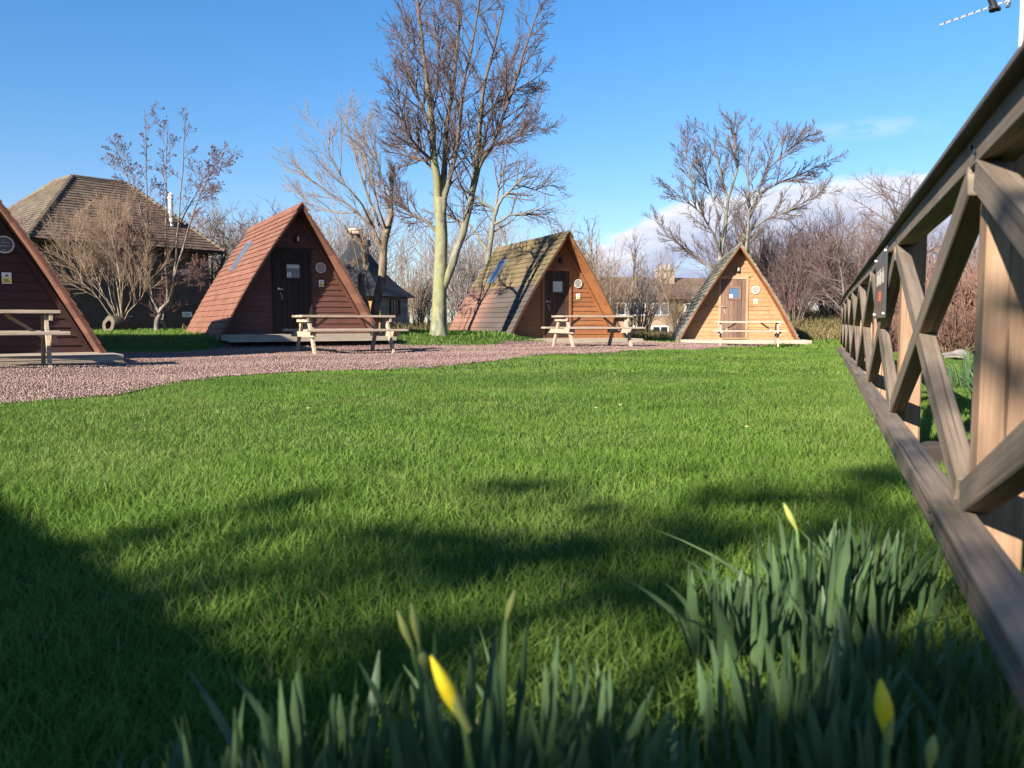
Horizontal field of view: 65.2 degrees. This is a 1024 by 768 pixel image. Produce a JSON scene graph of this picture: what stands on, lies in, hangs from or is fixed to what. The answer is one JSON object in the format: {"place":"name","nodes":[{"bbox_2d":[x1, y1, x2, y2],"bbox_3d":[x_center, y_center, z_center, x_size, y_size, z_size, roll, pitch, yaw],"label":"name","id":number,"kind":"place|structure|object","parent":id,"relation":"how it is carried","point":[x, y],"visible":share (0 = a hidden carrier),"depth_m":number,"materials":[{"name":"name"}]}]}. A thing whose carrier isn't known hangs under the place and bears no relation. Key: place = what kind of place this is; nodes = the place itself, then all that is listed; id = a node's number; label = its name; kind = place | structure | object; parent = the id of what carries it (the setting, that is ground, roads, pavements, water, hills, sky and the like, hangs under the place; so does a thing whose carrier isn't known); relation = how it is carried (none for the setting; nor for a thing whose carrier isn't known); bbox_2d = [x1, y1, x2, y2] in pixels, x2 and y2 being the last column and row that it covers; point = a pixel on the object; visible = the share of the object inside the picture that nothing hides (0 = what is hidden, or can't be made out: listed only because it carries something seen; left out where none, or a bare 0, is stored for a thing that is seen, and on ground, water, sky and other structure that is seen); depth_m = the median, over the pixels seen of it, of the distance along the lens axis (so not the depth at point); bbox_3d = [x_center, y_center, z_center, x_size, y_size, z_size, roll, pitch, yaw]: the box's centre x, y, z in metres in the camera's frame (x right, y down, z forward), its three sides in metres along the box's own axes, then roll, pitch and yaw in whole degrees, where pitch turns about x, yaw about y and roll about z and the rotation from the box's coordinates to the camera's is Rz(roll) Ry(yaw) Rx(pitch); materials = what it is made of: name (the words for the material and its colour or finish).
{"place":"outdoors","nodes":[
{"label":"outdoors","id":0,"kind":"place"},
{"bbox_2d":[0,340,803,402],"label":"gravel path","id":1,"kind":"structure","parent":0,"point":[288,346],"depth_m":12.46,"materials":[{"name":"grey gravel"}]},
{"bbox_2d":[0,310,70,366],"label":"picnic table","id":2,"kind":"object","parent":1,"relation":"on","point":[46,335],"visible":0.92,"depth_m":9.76,"materials":[{"name":"beige wood"}]},
{"bbox_2d":[282,315,408,353],"bbox_3d":[-3.162,-0.928,15.123,1.920,0.741,1.606,-3,5,-31],"label":"picnic table","id":3,"kind":"object","parent":1,"relation":"on","point":[375,331],"visible":0.88,"depth_m":14.92,"materials":[{"name":"beige wood"}]},
{"bbox_2d":[541,315,644,346],"bbox_3d":[1.835,-1.200,18.362,1.860,0.742,1.606,-2,5,-20],"label":"picnic table","id":4,"kind":"object","parent":1,"relation":"on","point":[570,330],"visible":0.94,"depth_m":18.16,"materials":[{"name":"beige wood"}]},
{"bbox_2d":[713,321,786,347],"bbox_3d":[6.544,-1.376,22.160,1.920,0.723,1.606,1,5,14],"label":"picnic table","id":5,"kind":"object","parent":1,"relation":"on","point":[777,332],"visible":0.94,"depth_m":21.67,"materials":[{"name":"beige wood"}]},
{"bbox_2d":[0,0,1019,322],"label":"sky","id":6,"kind":"structure","parent":0,"point":[889,85],"materials":[{"name":"blue"}]},
{"bbox_2d":[0,320,1023,767],"bbox_3d":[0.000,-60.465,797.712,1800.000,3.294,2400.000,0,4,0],"label":"ground","id":7,"kind":"structure","parent":0,"point":[366,376],"depth_m":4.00,"materials":[{"name":"green plant"}]},
{"bbox_2d":[0,199,123,364],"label":"frame cabin","id":8,"kind":"object","parent":7,"relation":"on","point":[29,280],"visible":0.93,"depth_m":11.71,"materials":[{"name":"red wood"}]},
{"bbox_2d":[33,749,146,767],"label":"daffodil clump","id":9,"kind":"object","parent":7,"relation":"on","point":[120,765],"visible":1,"depth_m":0.77,"materials":[{"name":"green plant"}]},
{"bbox_2d":[7,174,226,329],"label":"hall","id":10,"kind":"structure","parent":7,"relation":"on","point":[29,211],"depth_m":28.57,"materials":[{"name":"brick"}]},
{"bbox_2d":[102,315,137,331],"bbox_3d":[-11.415,-1.704,23.305,0.693,0.601,0.752,3,5,30],"label":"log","id":11,"kind":"object","parent":7,"relation":"on","point":[112,322],"visible":0.82,"depth_m":23.07,"materials":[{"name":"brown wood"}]},
{"bbox_2d":[35,187,178,318],"bbox_3d":[-11.519,-3.767,23.096,4.091,3.911,3.205,0,4,0],"label":"pollard shrub","id":12,"kind":"object","parent":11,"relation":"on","point":[101,216],"visible":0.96,"depth_m":22.80,"materials":[{"name":"brown plant"}]},
{"bbox_2d":[95,101,242,331],"bbox_3d":[-9.664,-4.840,23.253,4.361,6.830,2.384,0,4,0],"label":"alder tree","id":13,"kind":"object","parent":7,"relation":"on","point":[168,296],"visible":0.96,"depth_m":23.18,"materials":[{"name":"brown plant"}]},
{"bbox_2d":[186,205,248,285],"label":"bare bush","id":14,"kind":"object","parent":7,"relation":"on","point":[207,232],"visible":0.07,"depth_m":37.15,"materials":[{"name":"brown plant"}]},
{"bbox_2d":[186,199,252,287],"bbox_3d":[-13.089,-5.355,35.973,3.044,5.961,4.352,-2,5,-22],"label":"bare tree","id":15,"kind":"object","parent":7,"relation":"on","point":[215,226],"visible":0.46,"depth_m":35.56,"materials":[{"name":"brown plant"}]},
{"bbox_2d":[147,693,339,767],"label":"daffodil clump","id":16,"kind":"object","parent":7,"relation":"on","point":[179,750],"visible":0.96,"depth_m":0.80,"materials":[{"name":"green plant"}]},
{"bbox_2d":[216,199,306,264],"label":"bare tree","id":17,"kind":"object","parent":7,"relation":"on","point":[235,233],"visible":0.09,"depth_m":41.54,"materials":[{"name":"brown plant"}]},
{"bbox_2d":[217,195,345,259],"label":"bare bush","id":18,"kind":"object","parent":7,"relation":"on","point":[256,222],"visible":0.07,"depth_m":38.23,"materials":[{"name":"brown plant"}]},
{"bbox_2d":[186,202,396,341],"bbox_3d":[-5.981,-2.747,20.478,3.881,3.174,6.438,-3,5,-30],"label":"frame cabin","id":19,"kind":"object","parent":7,"relation":"on","point":[277,272],"visible":0.91,"depth_m":18.88,"materials":[{"name":"brown wood"}]},
{"bbox_2d":[275,251,308,332],"bbox_3d":[-5.161,-2.157,18.837,0.774,1.886,0.093,-3,5,-29],"label":"door","id":20,"kind":"structure","parent":19,"relation":"in","point":[292,273],"depth_m":18.83,"materials":[{"name":"brown wood"}]},
{"bbox_2d":[270,86,401,327],"bbox_3d":[-4.824,-4.880,22.025,3.752,7.133,3.193,0,4,0],"label":"pollard willow","id":21,"kind":"object","parent":7,"relation":"on","point":[382,243],"visible":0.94,"depth_m":21.91,"materials":[{"name":"brown plant"}]},
{"bbox_2d":[186,650,498,767],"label":"daffodil clump","id":22,"kind":"object","parent":7,"relation":"on","point":[286,746],"visible":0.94,"depth_m":0.81,"materials":[{"name":"green plant"}]},
{"bbox_2d":[320,219,371,257],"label":"bare bush","id":23,"kind":"object","parent":7,"relation":"on","point":[336,247],"visible":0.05,"depth_m":35.73,"materials":[{"name":"brown plant"}]},
{"bbox_2d":[339,219,371,311],"bbox_3d":[-4.381,-3.027,22.917,0.871,3.209,1.352,0,4,0],"label":"pollard stump","id":24,"kind":"object","parent":7,"relation":"on","point":[361,285],"visible":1,"depth_m":22.59,"materials":[{"name":"brown plant"}]},
{"bbox_2d":[308,183,423,277],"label":"bare bush","id":25,"kind":"object","parent":7,"relation":"on","point":[366,231],"visible":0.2,"depth_m":38.79,"materials":[{"name":"brown plant"}]},
{"bbox_2d":[339,228,415,328],"bbox_3d":[-5.850,-3.908,30.188,4.376,3.826,4.020,0,4,0],"label":"barbecue hut","id":26,"kind":"object","parent":7,"relation":"on","point":[395,297],"visible":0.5,"depth_m":29.61,"materials":[{"name":"wood"}]},
{"bbox_2d":[389,299,400,315],"bbox_3d":[-4.325,-2.836,29.590,0.061,0.610,0.660,2,5,24],"label":"window","id":27,"kind":"structure","parent":26,"relation":"in","point":[395,309],"depth_m":29.63,"materials":[{"name":"grey glass"}]},
{"bbox_2d":[388,256,433,324],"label":"bare bush","id":28,"kind":"object","parent":7,"relation":"on","point":[417,303],"visible":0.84,"depth_m":33.66,"materials":[{"name":"brown plant"}]},
{"bbox_2d":[402,212,506,319],"bbox_3d":[-2.659,-5.377,37.920,4.946,5.847,4.939,3,6,37],"label":"bare bush","id":29,"kind":"object","parent":7,"relation":"on","point":[463,286],"visible":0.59,"depth_m":37.35,"materials":[{"name":"plant"}]},
{"bbox_2d":[363,0,565,335],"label":"bare tree","id":30,"kind":"object","parent":7,"relation":"on","point":[443,270],"visible":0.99,"depth_m":20.00,"materials":[{"name":"brown plant"}]},
{"bbox_2d":[345,589,595,767],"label":"daffodil clump","id":31,"kind":"object","parent":7,"relation":"on","point":[428,740],"visible":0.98,"depth_m":0.81,"materials":[{"name":"green plant"}]},
{"bbox_2d":[405,130,574,263],"bbox_3d":[-0.962,-6.034,30.697,6.896,7.544,3.412,1,4,8],"label":"bare tree","id":32,"kind":"object","parent":7,"relation":"on","point":[488,248],"visible":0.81,"depth_m":30.60,"materials":[{"name":"grey plant"}]},
{"bbox_2d":[180,308,841,340],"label":"undergrowth","id":33,"kind":"object","parent":7,"relation":"on","point":[817,323],"visible":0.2,"depth_m":31.39,"materials":[{"name":"green plant"}]},
{"bbox_2d":[449,230,642,342],"bbox_3d":[0.689,-2.852,24.704,3.879,3.251,6.438,-2,5,-22],"label":"frame cabin","id":34,"kind":"object","parent":7,"relation":"on","point":[529,288],"visible":0.91,"depth_m":23.18,"materials":[{"name":"wood"}]},
{"bbox_2d":[545,271,568,336],"bbox_3d":[1.294,-2.294,22.974,0.774,1.886,0.093,-2,5,-22],"label":"door","id":35,"kind":"structure","parent":34,"relation":"in","point":[557,284],"depth_m":22.95,"materials":[{"name":"brown wood"}]},
{"bbox_2d":[519,226,613,267],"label":"bare bush","id":36,"kind":"object","parent":7,"relation":"on","point":[571,230],"visible":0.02,"depth_m":35.50,"materials":[{"name":"brown plant"}]},
{"bbox_2d":[155,193,978,322],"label":"wood","id":37,"kind":"object","parent":7,"relation":"on","point":[501,231],"visible":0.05,"depth_m":51.49,"materials":[{"name":"brown plant"}]},
{"bbox_2d":[471,653,673,767],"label":"daffodil clump","id":38,"kind":"object","parent":7,"relation":"on","point":[653,752],"visible":0.71,"depth_m":0.86,"materials":[{"name":"green plant"}]},
{"bbox_2d":[544,208,606,270],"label":"bare tree","id":39,"kind":"object","parent":7,"relation":"on","point":[590,244],"visible":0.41,"depth_m":32.89,"materials":[{"name":"brown plant"}]},
{"bbox_2d":[544,222,650,305],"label":"bare bush","id":40,"kind":"object","parent":7,"relation":"on","point":[607,261],"visible":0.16,"depth_m":31.72,"materials":[{"name":"brown plant"}]},
{"bbox_2d":[584,248,645,315],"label":"bare bush","id":41,"kind":"object","parent":7,"relation":"on","point":[610,297],"visible":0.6,"depth_m":30.73,"materials":[{"name":"brown plant"}]},
{"bbox_2d":[617,229,652,326],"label":"bare tree","id":42,"kind":"object","parent":7,"relation":"on","point":[630,321],"visible":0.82,"depth_m":33.78,"materials":[{"name":"brown plant"}]},
{"bbox_2d":[605,244,690,331],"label":"bare bush","id":43,"kind":"object","parent":7,"relation":"on","point":[640,302],"visible":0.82,"depth_m":33.56,"materials":[{"name":"plant"}]},
{"bbox_2d":[603,265,706,331],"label":"brown house","id":44,"kind":"structure","parent":7,"relation":"on","point":[657,324],"depth_m":79.96,"materials":[{"name":"brick"}]},
{"bbox_2d":[612,302,625,315],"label":"window","id":45,"kind":"structure","parent":44,"relation":"in","point":[615,302],"depth_m":78.38,"materials":[{"name":"white glass"}]},
{"bbox_2d":[628,302,645,315],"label":"window","id":46,"kind":"structure","parent":44,"relation":"in","point":[634,302],"depth_m":78.72,"materials":[{"name":"white glass"}]},
{"bbox_2d":[651,326,668,331],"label":"window","id":47,"kind":"structure","parent":44,"relation":"in","point":[663,328],"depth_m":79.48,"materials":[{"name":"white glass"}]},
{"bbox_2d":[652,302,668,315],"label":"window","id":48,"kind":"structure","parent":44,"relation":"in","point":[661,312],"depth_m":79.36,"materials":[{"name":"white glass"}]},
{"bbox_2d":[611,711,723,767],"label":"daffodil clump","id":49,"kind":"object","parent":7,"relation":"on","point":[678,754],"visible":0.84,"depth_m":0.88,"materials":[{"name":"green plant"}]},
{"bbox_2d":[647,271,696,331],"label":"bare bush","id":50,"kind":"object","parent":7,"relation":"on","point":[673,313],"visible":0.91,"depth_m":32.66,"materials":[{"name":"brown plant"}]},
{"bbox_2d":[619,554,801,693],"bbox_3d":[0.336,0.374,1.251,0.288,0.185,0.228,-2,5,-21],"label":"daffodil clump","id":51,"kind":"object","parent":7,"relation":"on","point":[731,612],"visible":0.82,"depth_m":1.24,"materials":[{"name":"green plant"}]},
{"bbox_2d":[689,220,787,292],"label":"bare bush","id":52,"kind":"object","parent":7,"relation":"on","point":[725,250],"visible":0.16,"depth_m":36.56,"materials":[{"name":"brown plant"}]},
{"bbox_2d":[671,243,811,344],"bbox_3d":[7.555,-3.014,27.432,4.004,3.174,6.438,1,4,9],"label":"frame cabin","id":53,"kind":"object","parent":7,"relation":"on","point":[735,286],"visible":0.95,"depth_m":25.60,"materials":[{"name":"brown wood"}]},
{"bbox_2d":[720,279,745,337],"bbox_3d":[7.093,-2.415,25.656,0.774,1.886,0.093,1,4,9],"label":"door","id":54,"kind":"structure","parent":53,"relation":"in","point":[730,308],"depth_m":25.66,"materials":[{"name":"brown wood"}]},
{"bbox_2d":[643,103,848,270],"bbox_3d":[9.449,-6.459,31.961,8.407,9.221,3.364,0,4,0],"label":"bare tree","id":55,"kind":"object","parent":7,"relation":"on","point":[746,231],"visible":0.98,"depth_m":31.57,"materials":[{"name":"grey plant"}]},
{"bbox_2d":[704,207,805,297],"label":"bare bush","id":56,"kind":"object","parent":7,"relation":"on","point":[772,255],"visible":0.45,"depth_m":34.53,"materials":[{"name":"brown plant"}]},
{"bbox_2d":[763,221,817,307],"bbox_3d":[12.661,-5.315,36.552,3.435,4.572,2.707,-4,6,-42],"label":"bare tree","id":57,"kind":"object","parent":7,"relation":"on","point":[788,250],"visible":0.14,"depth_m":36.49,"materials":[{"name":"brown plant"}]},
{"bbox_2d":[751,215,850,324],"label":"bare bush","id":58,"kind":"object","parent":7,"relation":"on","point":[799,291],"visible":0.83,"depth_m":32.53,"materials":[{"name":"brown plant"}]},
{"bbox_2d":[654,502,970,653],"bbox_3d":[0.503,0.327,1.412,0.474,0.258,0.383,0,4,0],"label":"daffodil clump","id":59,"kind":"object","parent":7,"relation":"on","point":[833,577],"visible":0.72,"depth_m":1.33,"materials":[{"name":"green plant"}]},
{"bbox_2d":[697,628,958,767],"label":"daffodil clump","id":60,"kind":"object","parent":7,"relation":"on","point":[788,690],"visible":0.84,"depth_m":0.96,"materials":[{"name":"green plant"}]},
{"bbox_2d":[777,197,887,315],"bbox_3d":[14.176,-5.679,35.518,5.705,5.447,4.351,2,5,22],"label":"bare bush","id":61,"kind":"object","parent":7,"relation":"on","point":[821,307],"visible":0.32,"depth_m":35.28,"materials":[{"name":"brown plant"}]},
{"bbox_2d":[798,215,886,310],"bbox_3d":[12.706,-3.928,29.523,4.131,4.625,2.968,0,4,0],"label":"bare tree","id":62,"kind":"object","parent":7,"relation":"on","point":[841,269],"visible":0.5,"depth_m":29.76,"materials":[{"name":"brown plant"}]},
{"bbox_2d":[789,217,927,315],"bbox_3d":[13.381,-4.283,30.881,5.113,4.882,3.900,0,4,1],"label":"bare bush","id":63,"kind":"object","parent":7,"relation":"on","point":[848,275],"visible":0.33,"depth_m":31.08,"materials":[{"name":"brown plant"}]},
{"bbox_2d":[799,518,955,644],"bbox_3d":[0.660,0.353,1.413,0.233,0.205,0.318,0,4,0],"label":"daffodil clump","id":64,"kind":"object","parent":7,"relation":"on","point":[922,574],"visible":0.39,"depth_m":1.42,"materials":[{"name":"green plant"}]},
{"bbox_2d":[872,309,898,351],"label":"bramble","id":65,"kind":"object","parent":7,"relation":"on","point":[894,327],"visible":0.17,"depth_m":17.00,"materials":[{"name":"brown plant"}]},
{"bbox_2d":[844,273,927,342],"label":"bramble","id":66,"kind":"object","parent":7,"relation":"on","point":[896,307],"visible":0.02,"depth_m":18.57,"materials":[{"name":"brown plant"}]},
{"bbox_2d":[780,586,1002,746],"bbox_3d":[0.527,0.392,1.118,0.296,0.163,0.338,2,5,28],"label":"daffodil clump","id":67,"kind":"object","parent":7,"relation":"on","point":[818,638],"visible":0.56,"depth_m":1.14,"materials":[{"name":"green plant"}]},
{"bbox_2d":[790,663,1023,767],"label":"daffodil clump","id":68,"kind":"object","parent":7,"relation":"on","point":[932,752],"visible":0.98,"depth_m":0.86,"materials":[{"name":"green plant"}]},
{"bbox_2d":[841,165,976,293],"bbox_3d":[12.861,-4.151,25.760,4.214,5.808,4.680,0,4,0],"label":"bare tree","id":69,"kind":"object","parent":7,"relation":"on","point":[894,209],"visible":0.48,"depth_m":26.03,"materials":[{"name":"brown plant"}]},
{"bbox_2d":[837,40,1023,711],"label":"timber fence","id":70,"kind":"object","parent":7,"relation":"on","point":[971,506],"visible":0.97,"depth_m":1.58,"materials":[{"name":"brown wood"}]},
{"bbox_2d":[873,245,887,318],"bbox_3d":[1.796,-0.481,3.906,0.015,0.320,0.760,2,5,21],"label":"fence sign","id":71,"kind":"object","parent":70,"relation":"attached to","point":[881,261],"visible":1,"depth_m":3.78,"materials":[{"name":"plastic"}]},
{"bbox_2d":[894,439,969,468],"bbox_3d":[2.050,0.287,3.382,0.938,0.100,0.126,-1,5,-15],"label":"timber edging","id":72,"kind":"object","parent":7,"relation":"on","point":[933,449],"depth_m":3.23,"materials":[{"name":"wood"}]},
{"bbox_2d":[925,245,978,353],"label":"bramble","id":73,"kind":"object","parent":7,"relation":"on","point":[968,297],"visible":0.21,"depth_m":15.21,"materials":[{"name":"brown plant"}]},
{"bbox_2d":[925,234,978,341],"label":"bramble","id":74,"kind":"object","parent":7,"relation":"on","point":[971,270],"visible":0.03,"depth_m":17.59,"materials":[{"name":"brown plant"}]},
{"bbox_2d":[936,292,975,354],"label":"bramble","id":75,"kind":"object","parent":7,"relation":"on","point":[949,335],"visible":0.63,"depth_m":14.70,"materials":[{"name":"brown plant"}]},
{"bbox_2d":[942,349,970,359],"bbox_3d":[6.738,-0.442,12.122,0.378,0.175,0.296,3,5,33],"label":"rock","id":76,"kind":"object","parent":7,"relation":"on","point":[954,354],"visible":0.77,"depth_m":12.06,"materials":[{"name":"grey stone"}]},
{"bbox_2d":[944,351,973,391],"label":"daffodil clump","id":77,"kind":"object","parent":7,"relation":"on","point":[966,367],"visible":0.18,"depth_m":7.04,"materials":[{"name":"green plant"}]},
{"bbox_2d":[957,345,972,364],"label":"daffodil clump","id":78,"kind":"object","parent":7,"relation":"on","point":[967,353],"visible":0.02,"depth_m":8.78,"materials":[{"name":"green plant"}]},
{"bbox_2d":[961,370,972,390],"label":"daffodil clump","id":79,"kind":"object","parent":7,"relation":"on","point":[970,381],"depth_m":5.59,"materials":[{"name":"green plant"}]},
{"bbox_2d":[964,383,971,419],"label":"daffodil clump","id":80,"kind":"object","parent":7,"relation":"on","point":[969,402],"visible":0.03,"depth_m":4.02,"materials":[{"name":"green plant"}]},
{"bbox_2d":[926,632,1023,765],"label":"daffodil clump","id":81,"kind":"object","parent":7,"relation":"on","point":[979,665],"visible":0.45,"depth_m":1.01,"materials":[{"name":"green plant"}]},
{"bbox_2d":[939,0,1023,46],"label":"aerial mast","id":82,"kind":"object","parent":7,"relation":"on","point":[993,7],"visible":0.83,"depth_m":6.99,"materials":[{"name":"metal"}]}
]}

